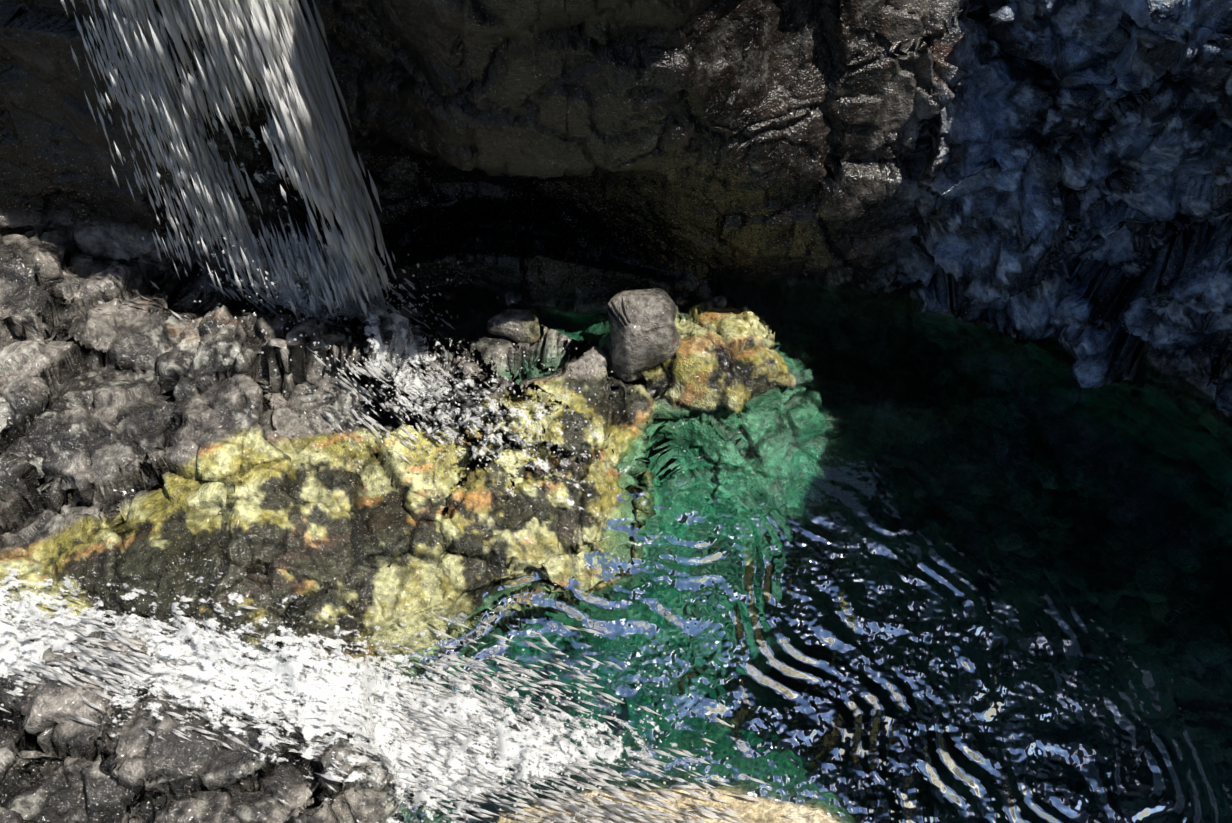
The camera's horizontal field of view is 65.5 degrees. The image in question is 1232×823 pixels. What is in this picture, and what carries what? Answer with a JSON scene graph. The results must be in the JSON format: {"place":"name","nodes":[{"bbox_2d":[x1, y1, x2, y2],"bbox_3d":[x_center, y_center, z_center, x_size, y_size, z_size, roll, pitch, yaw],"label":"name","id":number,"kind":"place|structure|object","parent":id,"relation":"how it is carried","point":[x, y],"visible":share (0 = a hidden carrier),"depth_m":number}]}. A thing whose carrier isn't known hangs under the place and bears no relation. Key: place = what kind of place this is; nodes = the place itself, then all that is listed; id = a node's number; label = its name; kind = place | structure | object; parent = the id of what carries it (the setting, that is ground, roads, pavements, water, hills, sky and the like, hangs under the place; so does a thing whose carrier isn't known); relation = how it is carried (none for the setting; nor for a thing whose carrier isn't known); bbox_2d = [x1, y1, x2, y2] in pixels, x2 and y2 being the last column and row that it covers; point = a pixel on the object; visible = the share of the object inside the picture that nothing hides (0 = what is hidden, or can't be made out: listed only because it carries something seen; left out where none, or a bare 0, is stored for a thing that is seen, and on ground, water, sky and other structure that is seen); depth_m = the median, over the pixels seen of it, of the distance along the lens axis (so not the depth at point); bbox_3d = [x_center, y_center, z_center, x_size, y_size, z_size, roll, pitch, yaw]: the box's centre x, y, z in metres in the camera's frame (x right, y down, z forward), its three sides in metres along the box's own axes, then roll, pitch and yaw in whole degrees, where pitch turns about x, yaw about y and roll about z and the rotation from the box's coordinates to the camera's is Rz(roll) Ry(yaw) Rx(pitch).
{"place":"outdoors","nodes":[
{"label":"outdoors","id":0,"kind":"place"},
{"bbox_2d":[0,0,1231,822],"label":"terrain rock","id":1,"kind":"object","parent":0,"point":[1038,168],"visible":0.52,"depth_m":4.16},
{"bbox_2d":[61,0,395,321],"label":"waterfall drops","id":2,"kind":"object","parent":1,"relation":"attached to","point":[277,49],"visible":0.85,"depth_m":3.69},
{"bbox_2d":[178,11,328,265],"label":"waterfall","id":3,"kind":"structure","parent":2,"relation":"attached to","point":[250,131],"depth_m":3.83},
{"bbox_2d":[487,308,540,343],"bbox_3d":[-0.539,-0.463,5.087,0.282,0.153,0.202,1,55,1],"label":"boulder","id":4,"kind":"object","parent":1,"relation":"on","point":[519,325],"visible":0.96,"depth_m":5.02},
{"bbox_2d":[599,288,681,381],"bbox_3d":[0.127,-0.403,4.921,0.407,0.536,0.362,-17,57,-11],"label":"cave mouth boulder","id":5,"kind":"object","parent":1,"relation":"on","point":[639,337],"visible":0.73,"depth_m":4.77},
{"bbox_2d":[360,253,1231,822],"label":"pool water","id":6,"kind":"structure","parent":0,"point":[906,559],"depth_m":4.33},
{"bbox_2d":[151,257,521,464],"bbox_3d":[-1.257,-0.395,4.684,1.820,0.805,0.986,28,60,18],"label":"water splash","id":7,"kind":"object","parent":6,"relation":"on","point":[394,410],"visible":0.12,"depth_m":4.50},
{"bbox_2d":[0,557,801,822],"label":"white water foam","id":8,"kind":"object","parent":6,"relation":"on","point":[380,733],"visible":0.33,"depth_m":3.76},
{"bbox_2d":[98,236,721,556],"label":"water droplets","id":9,"kind":"object","parent":6,"relation":"on","point":[346,329],"visible":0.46,"depth_m":4.40},
{"bbox_2d":[1,596,850,822],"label":"water droplets","id":10,"kind":"object","parent":6,"relation":"on","point":[370,707],"visible":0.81,"depth_m":3.74},
{"bbox_2d":[269,252,681,545],"bbox_3d":[-0.682,-0.207,4.512,2.209,0.881,1.622,1,55,1],"label":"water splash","id":11,"kind":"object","parent":6,"relation":"on","point":[400,344],"depth_m":4.51},
{"bbox_2d":[268,256,576,480],"bbox_3d":[-0.934,-0.238,4.538,1.779,0.813,0.765,33,61,21],"label":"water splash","id":12,"kind":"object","parent":11,"relation":"on","point":[409,347],"depth_m":4.53}
]}

